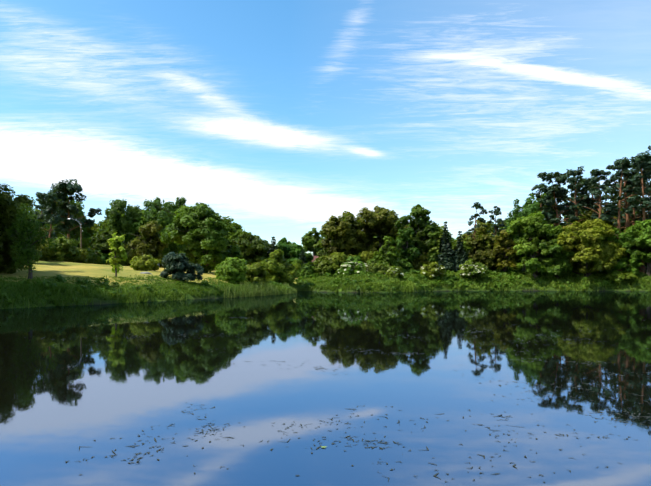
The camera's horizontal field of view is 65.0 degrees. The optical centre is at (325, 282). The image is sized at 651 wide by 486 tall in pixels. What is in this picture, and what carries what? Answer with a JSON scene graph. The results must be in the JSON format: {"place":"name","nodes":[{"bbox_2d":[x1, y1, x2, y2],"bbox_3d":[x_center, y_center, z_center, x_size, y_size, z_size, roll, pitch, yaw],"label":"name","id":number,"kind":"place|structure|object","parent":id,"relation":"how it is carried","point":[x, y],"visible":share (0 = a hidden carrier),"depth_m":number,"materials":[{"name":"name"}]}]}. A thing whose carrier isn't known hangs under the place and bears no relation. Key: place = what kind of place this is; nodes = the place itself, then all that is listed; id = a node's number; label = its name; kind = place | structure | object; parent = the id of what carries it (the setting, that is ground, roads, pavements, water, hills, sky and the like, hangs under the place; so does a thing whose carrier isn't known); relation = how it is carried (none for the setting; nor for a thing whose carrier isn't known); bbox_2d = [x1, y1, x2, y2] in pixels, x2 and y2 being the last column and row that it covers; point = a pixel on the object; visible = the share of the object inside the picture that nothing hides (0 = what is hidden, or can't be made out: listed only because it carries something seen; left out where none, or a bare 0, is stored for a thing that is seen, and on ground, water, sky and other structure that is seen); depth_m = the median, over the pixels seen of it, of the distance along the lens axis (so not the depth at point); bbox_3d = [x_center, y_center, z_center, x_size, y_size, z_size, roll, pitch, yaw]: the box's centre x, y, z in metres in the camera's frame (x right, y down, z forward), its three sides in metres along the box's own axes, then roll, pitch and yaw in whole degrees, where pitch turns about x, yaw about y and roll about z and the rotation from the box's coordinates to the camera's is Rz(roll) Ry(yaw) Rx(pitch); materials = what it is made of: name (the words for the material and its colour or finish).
{"place":"outdoors","nodes":[
{"label":"outdoors","id":0,"kind":"place"},
{"bbox_2d":[0,291,650,485],"bbox_3d":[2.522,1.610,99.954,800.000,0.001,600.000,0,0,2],"label":"water","id":1,"kind":"structure","parent":0,"point":[73,379],"depth_m":7.63,"materials":[{"name":"blue liquid"}]},
{"bbox_2d":[24,312,650,481],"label":"floating weeds","id":2,"kind":"object","parent":1,"relation":"on","point":[398,420],"visible":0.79,"depth_m":5.71,"materials":[{"name":"green plant"}]},
{"bbox_2d":[0,259,650,308],"bbox_3d":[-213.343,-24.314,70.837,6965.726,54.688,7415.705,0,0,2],"label":"terrain","id":3,"kind":"structure","parent":0,"point":[50,268],"depth_m":55.93,"materials":[{"name":"green plant"}]},
{"bbox_2d":[0,184,45,273],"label":"broad tree","id":4,"kind":"object","parent":3,"relation":"on","point":[9,205],"visible":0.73,"depth_m":40.00,"materials":[{"name":"green plant"}]},
{"bbox_2d":[6,203,56,278],"bbox_3d":[-22.284,-2.898,38.661,2.926,6.155,3.117,0,0,43],"label":"young tree","id":5,"kind":"object","parent":3,"relation":"on","point":[23,248],"visible":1,"depth_m":38.01,"materials":[{"name":"green plant"}]},
{"bbox_2d":[34,239,55,260],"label":"shrub","id":6,"kind":"object","parent":3,"relation":"on","point":[47,253],"visible":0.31,"depth_m":72.28,"materials":[{"name":"green plant"}]},
{"bbox_2d":[34,205,57,237],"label":"tree","id":7,"kind":"object","parent":3,"relation":"on","point":[38,213],"visible":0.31,"depth_m":104.49,"materials":[{"name":"green plant"}]},
{"bbox_2d":[36,203,59,238],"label":"pine tree","id":8,"kind":"object","parent":3,"relation":"on","point":[41,216],"visible":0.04,"depth_m":93.94,"materials":[{"name":"green plant"}]},
{"bbox_2d":[53,249,72,261],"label":"shrub","id":9,"kind":"object","parent":3,"relation":"on","point":[68,255],"visible":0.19,"depth_m":76.18,"materials":[{"name":"green plant"}]},
{"bbox_2d":[49,237,80,261],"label":"shrub","id":10,"kind":"object","parent":3,"relation":"on","point":[65,244],"visible":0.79,"depth_m":75.47,"materials":[{"name":"green plant"}]},
{"bbox_2d":[52,203,83,240],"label":"tree","id":11,"kind":"object","parent":3,"relation":"on","point":[75,236],"visible":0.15,"depth_m":107.78,"materials":[{"name":"green plant"}]},
{"bbox_2d":[35,179,101,238],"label":"pine tree","id":12,"kind":"object","parent":3,"relation":"on","point":[56,196],"visible":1,"depth_m":83.90,"materials":[{"name":"green plant"}]},
{"bbox_2d":[60,197,88,239],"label":"tree","id":13,"kind":"object","parent":3,"relation":"on","point":[77,204],"visible":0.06,"depth_m":109.29,"materials":[{"name":"green plant"}]},
{"bbox_2d":[68,218,82,262],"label":"street lamp pole","id":14,"kind":"object","parent":3,"relation":"on","point":[81,230],"visible":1,"depth_m":78.98,"materials":[{"name":"grey metal"}]},
{"bbox_2d":[65,247,88,262],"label":"shrub","id":15,"kind":"object","parent":3,"relation":"on","point":[85,260],"visible":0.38,"depth_m":77.95,"materials":[{"name":"green plant"}]},
{"bbox_2d":[64,211,91,242],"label":"tree","id":16,"kind":"object","parent":3,"relation":"on","point":[84,232],"visible":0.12,"depth_m":109.80,"materials":[{"name":"green plant"}]},
{"bbox_2d":[57,237,103,263],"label":"shrub","id":17,"kind":"object","parent":3,"relation":"on","point":[85,243],"visible":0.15,"depth_m":86.56,"materials":[{"name":"green plant"}]},
{"bbox_2d":[83,214,96,245],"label":"tree","id":18,"kind":"object","parent":3,"relation":"on","point":[90,231],"visible":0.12,"depth_m":126.78,"materials":[{"name":"green plant"}]},
{"bbox_2d":[85,251,96,263],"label":"shrub","id":19,"kind":"object","parent":3,"relation":"on","point":[92,259],"visible":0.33,"depth_m":85.83,"materials":[{"name":"green plant"}]},
{"bbox_2d":[92,221,103,243],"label":"tree","id":20,"kind":"object","parent":3,"relation":"on","point":[100,223],"visible":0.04,"depth_m":116.39,"materials":[{"name":"green plant"}]},
{"bbox_2d":[90,229,124,253],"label":"broad tree","id":21,"kind":"object","parent":3,"relation":"on","point":[101,237],"visible":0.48,"depth_m":94.69,"materials":[{"name":"green plant"}]},
{"bbox_2d":[96,250,118,264],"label":"shrub","id":22,"kind":"object","parent":3,"relation":"on","point":[104,256],"visible":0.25,"depth_m":93.81,"materials":[{"name":"green plant"}]},
{"bbox_2d":[102,256,127,265],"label":"shrub","id":23,"kind":"object","parent":3,"relation":"on","point":[122,263],"visible":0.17,"depth_m":95.75,"materials":[{"name":"green plant"}]},
{"bbox_2d":[106,233,126,275],"bbox_3d":[-19.802,-2.428,48.555,1.988,4.678,1.920,0,0,-6],"label":"young tree","id":24,"kind":"object","parent":3,"relation":"on","point":[118,244],"visible":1,"depth_m":48.31,"materials":[{"name":"green plant"}]},
{"bbox_2d":[104,198,133,241],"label":"birch tree","id":25,"kind":"object","parent":3,"relation":"on","point":[119,218],"visible":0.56,"depth_m":99.81,"materials":[{"name":"green plant"}]},
{"bbox_2d":[120,245,132,265],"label":"shrub","id":26,"kind":"object","parent":3,"relation":"on","point":[127,248],"visible":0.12,"depth_m":99.39,"materials":[{"name":"green plant"}]},
{"bbox_2d":[127,205,146,238],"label":"birch tree","id":27,"kind":"object","parent":3,"relation":"on","point":[134,213],"visible":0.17,"depth_m":103.77,"materials":[{"name":"green plant"}]},
{"bbox_2d":[118,210,156,256],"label":"tree","id":28,"kind":"object","parent":3,"relation":"on","point":[139,221],"visible":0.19,"depth_m":101.70,"materials":[{"name":"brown plant"}]},
{"bbox_2d":[129,254,160,270],"bbox_3d":[-22.774,-2.353,64.636,3.685,2.586,4.011,0,0,-39],"label":"bush","id":29,"kind":"object","parent":3,"relation":"on","point":[144,262],"visible":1,"depth_m":63.82,"materials":[{"name":"green plant"}]},
{"bbox_2d":[127,221,168,263],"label":"broad tree","id":30,"kind":"object","parent":3,"relation":"on","point":[151,244],"visible":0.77,"depth_m":89.48,"materials":[{"name":"green plant"}]},
{"bbox_2d":[143,197,174,267],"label":"birch tree","id":31,"kind":"object","parent":3,"relation":"on","point":[160,216],"visible":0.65,"depth_m":103.43,"materials":[{"name":"green plant"}]},
{"bbox_2d":[164,196,189,253],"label":"birch tree","id":32,"kind":"object","parent":3,"relation":"on","point":[179,202],"visible":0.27,"depth_m":106.37,"materials":[{"name":"green plant"}]},
{"bbox_2d":[160,252,204,280],"bbox_3d":[-15.097,-1.395,53.402,4.556,3.617,4.544,0,0,26],"label":"bush","id":33,"kind":"object","parent":3,"relation":"on","point":[177,266],"visible":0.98,"depth_m":52.31,"materials":[{"name":"green plant"}]},
{"bbox_2d":[157,202,241,272],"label":"broad tree","id":34,"kind":"object","parent":3,"relation":"on","point":[201,229],"visible":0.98,"depth_m":75.17,"materials":[{"name":"green plant"}]},
{"bbox_2d":[215,257,247,283],"bbox_3d":[-11.502,-1.387,64.161,4.590,3.741,4.489,0,0,28],"label":"bush","id":35,"kind":"object","parent":3,"relation":"on","point":[231,269],"visible":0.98,"depth_m":63.10,"materials":[{"name":"green plant"}]},
{"bbox_2d":[221,216,244,256],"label":"tree","id":36,"kind":"object","parent":3,"relation":"on","point":[230,237],"visible":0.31,"depth_m":123.38,"materials":[{"name":"green plant"}]},
{"bbox_2d":[233,231,272,264],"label":"broad tree","id":37,"kind":"object","parent":3,"relation":"on","point":[254,249],"visible":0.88,"depth_m":109.67,"materials":[{"name":"green plant"}]},
{"bbox_2d":[245,262,268,284],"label":"bush","id":38,"kind":"object","parent":3,"relation":"on","point":[256,272],"visible":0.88,"depth_m":67.67,"materials":[{"name":"green plant"}]},
{"bbox_2d":[266,237,277,258],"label":"spruce tree","id":39,"kind":"object","parent":3,"relation":"on","point":[272,248],"visible":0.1,"depth_m":111.91,"materials":[{"name":"green plant"}]},
{"bbox_2d":[261,249,300,283],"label":"tree","id":40,"kind":"object","parent":3,"relation":"on","point":[278,265],"visible":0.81,"depth_m":93.76,"materials":[{"name":"green plant"}]},
{"bbox_2d":[275,237,306,271],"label":"broad tree","id":41,"kind":"object","parent":3,"relation":"on","point":[292,251],"visible":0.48,"depth_m":114.28,"materials":[{"name":"green plant"}]},
{"bbox_2d":[291,259,314,277],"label":"shrub","id":42,"kind":"object","parent":3,"relation":"on","point":[307,266],"visible":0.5,"depth_m":107.77,"materials":[{"name":"green plant"}]},
{"bbox_2d":[299,249,307,263],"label":"spruce tree","id":43,"kind":"object","parent":3,"relation":"on","point":[303,258],"visible":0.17,"depth_m":111.91,"materials":[{"name":"green plant"}]},
{"bbox_2d":[297,269,311,276],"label":"bush","id":44,"kind":"object","parent":3,"relation":"on","point":[299,273],"visible":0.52,"depth_m":106.38,"materials":[{"name":"green plant"}]},
{"bbox_2d":[303,253,313,262],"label":"broad tree","id":45,"kind":"object","parent":3,"relation":"on","point":[309,257],"visible":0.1,"depth_m":126.37,"materials":[{"name":"green plant"}]},
{"bbox_2d":[301,227,324,255],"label":"broad tree","id":46,"kind":"object","parent":3,"relation":"on","point":[308,240],"visible":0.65,"depth_m":197.99,"materials":[{"name":"green plant"}]},
{"bbox_2d":[0,265,626,303],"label":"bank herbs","id":47,"kind":"object","parent":3,"relation":"on","point":[58,278],"visible":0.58,"depth_m":95.28,"materials":[{"name":"green plant"}]},
{"bbox_2d":[313,235,326,252],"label":"broad tree","id":48,"kind":"object","parent":3,"relation":"on","point":[317,245],"visible":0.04,"depth_m":184.38,"materials":[{"name":"green plant"}]},
{"bbox_2d":[315,249,329,260],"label":"bush","id":49,"kind":"object","parent":3,"relation":"on","point":[320,253],"visible":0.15,"depth_m":125.22,"materials":[{"name":"green plant"}]},
{"bbox_2d":[0,280,648,308],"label":"reeds","id":50,"kind":"object","parent":3,"relation":"on","point":[249,291],"visible":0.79,"depth_m":61.79,"materials":[{"name":"green plant"}]},
{"bbox_2d":[0,266,650,308],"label":"grass","id":51,"kind":"structure","parent":3,"relation":"on","point":[66,288],"depth_m":53.68,"materials":[{"name":"green plant"}]},
{"bbox_2d":[313,252,347,274],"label":"shrub","id":52,"kind":"object","parent":3,"relation":"on","point":[334,260],"visible":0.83,"depth_m":107.64,"materials":[{"name":"green plant"}]},
{"bbox_2d":[319,211,369,258],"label":"broad tree","id":53,"kind":"object","parent":3,"relation":"on","point":[344,234],"visible":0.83,"depth_m":113.80,"materials":[{"name":"green plant"}]},
{"bbox_2d":[336,259,368,276],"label":"flowering bush","id":54,"kind":"object","parent":3,"relation":"on","point":[353,267],"visible":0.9,"depth_m":91.48,"materials":[{"name":"green plant"}]},
{"bbox_2d":[342,255,364,263],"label":"shrub","id":55,"kind":"object","parent":3,"relation":"on","point":[352,258],"visible":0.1,"depth_m":107.48,"materials":[{"name":"green plant"}]},
{"bbox_2d":[347,251,373,262],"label":"shrub","id":56,"kind":"object","parent":3,"relation":"on","point":[366,255],"visible":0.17,"depth_m":110.05,"materials":[{"name":"green plant"}]},
{"bbox_2d":[363,263,390,273],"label":"bush","id":57,"kind":"object","parent":3,"relation":"on","point":[381,268],"visible":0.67,"depth_m":90.78,"materials":[{"name":"green plant"}]},
{"bbox_2d":[353,205,409,255],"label":"broad tree","id":58,"kind":"object","parent":3,"relation":"on","point":[379,222],"visible":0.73,"depth_m":116.65,"materials":[{"name":"green plant"}]},
{"bbox_2d":[367,251,396,263],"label":"shrub","id":59,"kind":"object","parent":3,"relation":"on","point":[375,258],"visible":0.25,"depth_m":105.25,"materials":[{"name":"green plant"}]},
{"bbox_2d":[379,236,398,266],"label":"broad tree","id":60,"kind":"object","parent":3,"relation":"on","point":[389,258],"visible":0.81,"depth_m":103.32,"materials":[{"name":"green plant"}]},
{"bbox_2d":[384,266,403,277],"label":"flowering bush","id":61,"kind":"object","parent":3,"relation":"on","point":[394,271],"visible":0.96,"depth_m":89.51,"materials":[{"name":"green plant"}]},
{"bbox_2d":[383,253,412,270],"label":"shrub","id":62,"kind":"object","parent":3,"relation":"on","point":[406,266],"visible":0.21,"depth_m":107.08,"materials":[{"name":"green plant"}]},
{"bbox_2d":[395,228,419,269],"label":"broad tree","id":63,"kind":"object","parent":3,"relation":"on","point":[407,249],"visible":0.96,"depth_m":108.64,"materials":[{"name":"green plant"}]},
{"bbox_2d":[403,257,421,269],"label":"shrub","id":64,"kind":"object","parent":3,"relation":"on","point":[417,265],"visible":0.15,"depth_m":110.91,"materials":[{"name":"green plant"}]},
{"bbox_2d":[395,204,440,265],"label":"tree","id":65,"kind":"object","parent":3,"relation":"on","point":[424,235],"visible":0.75,"depth_m":111.90,"materials":[{"name":"green plant"}]},
{"bbox_2d":[414,254,430,269],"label":"shrub","id":66,"kind":"object","parent":3,"relation":"on","point":[421,259],"visible":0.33,"depth_m":111.55,"materials":[{"name":"green plant"}]},
{"bbox_2d":[420,262,446,279],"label":"flowering bush","id":67,"kind":"object","parent":3,"relation":"on","point":[432,269],"visible":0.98,"depth_m":100.08,"materials":[{"name":"green plant"}]},
{"bbox_2d":[423,224,452,255],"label":"tree","id":68,"kind":"object","parent":3,"relation":"on","point":[435,249],"visible":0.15,"depth_m":126.86,"materials":[{"name":"green plant"}]},
{"bbox_2d":[437,221,454,270],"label":"spruce tree","id":69,"kind":"object","parent":3,"relation":"on","point":[445,258],"visible":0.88,"depth_m":110.40,"materials":[{"name":"green plant"}]},
{"bbox_2d":[438,240,466,255],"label":"tree","id":70,"kind":"object","parent":3,"relation":"on","point":[453,243],"visible":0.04,"depth_m":123.46,"materials":[{"name":"green plant"}]},
{"bbox_2d":[451,231,467,271],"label":"spruce tree","id":71,"kind":"object","parent":3,"relation":"on","point":[459,254],"visible":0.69,"depth_m":110.49,"materials":[{"name":"green plant"}]},
{"bbox_2d":[458,259,488,277],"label":"flowering bush","id":72,"kind":"object","parent":3,"relation":"on","point":[471,268],"visible":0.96,"depth_m":101.70,"materials":[{"name":"green plant"}]},
{"bbox_2d":[466,202,487,238],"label":"pine tree","id":73,"kind":"object","parent":3,"relation":"on","point":[476,205],"visible":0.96,"depth_m":122.54,"materials":[{"name":"green plant"}]},
{"bbox_2d":[464,220,496,248],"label":"tree","id":74,"kind":"object","parent":3,"relation":"on","point":[488,227],"visible":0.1,"depth_m":158.61,"materials":[{"name":"green plant"}]},
{"bbox_2d":[465,226,496,267],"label":"broad tree","id":75,"kind":"object","parent":3,"relation":"on","point":[478,251],"visible":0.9,"depth_m":109.46,"materials":[{"name":"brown plant"}]},
{"bbox_2d":[487,206,505,236],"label":"pine tree","id":76,"kind":"object","parent":3,"relation":"on","point":[497,211],"visible":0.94,"depth_m":122.66,"materials":[{"name":"green plant"}]},
{"bbox_2d":[489,230,519,271],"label":"broad tree","id":77,"kind":"object","parent":3,"relation":"on","point":[502,246],"visible":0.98,"depth_m":107.61,"materials":[{"name":"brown plant"}]},
{"bbox_2d":[507,194,547,270],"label":"birch tree","id":78,"kind":"object","parent":3,"relation":"on","point":[528,208],"visible":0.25,"depth_m":109.05,"materials":[{"name":"green plant"}]},
{"bbox_2d":[506,211,555,277],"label":"broad tree","id":79,"kind":"object","parent":3,"relation":"on","point":[533,228],"visible":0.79,"depth_m":103.46,"materials":[{"name":"green plant"}]},
{"bbox_2d":[530,183,559,258],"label":"pine tree","id":80,"kind":"object","parent":3,"relation":"on","point":[541,188],"visible":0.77,"depth_m":108.05,"materials":[{"name":"green plant"}]},
{"bbox_2d":[535,193,565,259],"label":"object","id":81,"kind":"object","parent":3,"relation":"on","point":[543,194],"visible":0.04,"depth_m":116.22,"materials":[{"name":"green plant"}]},
{"bbox_2d":[534,225,578,277],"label":"broad tree","id":82,"kind":"object","parent":3,"relation":"on","point":[559,266],"visible":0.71,"depth_m":101.23,"materials":[{"name":"green plant"}]},
{"bbox_2d":[540,188,573,225],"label":"tree","id":83,"kind":"object","parent":3,"relation":"on","point":[565,190],"visible":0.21,"depth_m":122.83,"materials":[{"name":"green plant"}]},
{"bbox_2d":[550,192,566,223],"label":"tree","id":84,"kind":"object","parent":3,"relation":"on","point":[558,200],"visible":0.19,"depth_m":122.79,"materials":[{"name":"green plant"}]},
{"bbox_2d":[545,185,574,226],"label":"tree","id":85,"kind":"object","parent":3,"relation":"on","point":[567,204],"visible":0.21,"depth_m":121.68,"materials":[{"name":"green plant"}]},
{"bbox_2d":[537,172,583,227],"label":"pine tree","id":86,"kind":"object","parent":3,"relation":"on","point":[558,178],"visible":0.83,"depth_m":107.50,"materials":[{"name":"green plant"}]},
{"bbox_2d":[559,166,591,221],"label":"pine tree","id":87,"kind":"object","parent":3,"relation":"on","point":[584,194],"visible":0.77,"depth_m":108.20,"materials":[{"name":"green plant"}]},
{"bbox_2d":[562,175,593,221],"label":"tree","id":88,"kind":"object","parent":3,"relation":"on","point":[572,181],"visible":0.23,"depth_m":129.03,"materials":[{"name":"green plant"}]},
{"bbox_2d":[557,219,626,276],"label":"broad tree","id":89,"kind":"object","parent":3,"relation":"on","point":[596,250],"visible":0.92,"depth_m":99.03,"materials":[{"name":"green plant"}]},
{"bbox_2d":[572,182,616,226],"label":"pine tree","id":90,"kind":"object","parent":3,"relation":"on","point":[606,194],"visible":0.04,"depth_m":127.29,"materials":[{"name":"green plant"}]},
{"bbox_2d":[579,177,609,225],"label":"pine tree","id":91,"kind":"object","parent":3,"relation":"on","point":[598,195],"visible":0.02,"depth_m":128.33,"materials":[{"name":"green plant"}]},
{"bbox_2d":[574,169,617,272],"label":"pine tree","id":92,"kind":"object","parent":3,"relation":"on","point":[596,173],"visible":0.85,"depth_m":104.28,"materials":[{"name":"green plant"}]},
{"bbox_2d":[579,209,617,242],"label":"tree","id":93,"kind":"object","parent":3,"relation":"on","point":[589,212],"depth_m":126.13,"materials":[{"name":"green plant"}]},
{"bbox_2d":[604,270,637,284],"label":"bush","id":94,"kind":"object","parent":3,"relation":"on","point":[619,276],"visible":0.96,"depth_m":97.77,"materials":[{"name":"green plant"}]},
{"bbox_2d":[602,178,641,232],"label":"pine tree","id":95,"kind":"object","parent":3,"relation":"on","point":[613,197],"visible":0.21,"depth_m":117.23,"materials":[{"name":"green plant"}]},
{"bbox_2d":[602,159,645,270],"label":"pine tree","id":96,"kind":"object","parent":3,"relation":"on","point":[623,164],"visible":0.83,"depth_m":102.81,"materials":[{"name":"green plant"}]},
{"bbox_2d":[606,157,645,227],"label":"pine tree","id":97,"kind":"object","parent":3,"relation":"on","point":[614,201],"visible":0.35,"depth_m":108.75,"materials":[{"name":"green plant"}]},
{"bbox_2d":[612,184,642,227],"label":"tree","id":98,"kind":"object","parent":3,"relation":"on","point":[630,207],"visible":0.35,"depth_m":110.12,"materials":[{"name":"green plant"}]},
{"bbox_2d":[608,206,646,241],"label":"tree","id":99,"kind":"object","parent":3,"relation":"on","point":[622,230],"visible":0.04,"depth_m":129.70,"materials":[{"name":"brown plant"}]},
{"bbox_2d":[605,219,650,275],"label":"broad tree","id":100,"kind":"object","parent":3,"relation":"on","point":[636,240],"visible":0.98,"depth_m":98.75,"materials":[{"name":"green plant"}]},
{"bbox_2d":[616,163,650,218],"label":"pine tree","id":101,"kind":"object","parent":3,"relation":"on","point":[617,185],"visible":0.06,"depth_m":122.78,"materials":[{"name":"green plant"}]},
{"bbox_2d":[621,178,650,225],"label":"tree","id":102,"kind":"object","parent":3,"relation":"on","point":[634,216],"visible":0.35,"depth_m":113.82,"materials":[{"name":"green plant"}]},
{"bbox_2d":[623,150,650,272],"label":"pine tree","id":103,"kind":"object","parent":3,"relation":"on","point":[640,161],"visible":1,"depth_m":99.99,"materials":[{"name":"green plant"}]},
{"bbox_2d":[635,161,650,218],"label":"pine tree","id":104,"kind":"object","parent":3,"relation":"on","point":[640,212],"visible":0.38,"depth_m":116.29,"materials":[{"name":"green plant"}]},
{"bbox_2d":[643,145,650,208],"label":"pine tree","id":105,"kind":"object","parent":3,"relation":"on","point":[648,175],"visible":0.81,"depth_m":100.49,"materials":[{"name":"green plant"}]},
{"bbox_2d":[0,0,650,253],"label":"sky","id":106,"kind":"structure","parent":0,"point":[282,118],"materials":[{"name":"blue"}]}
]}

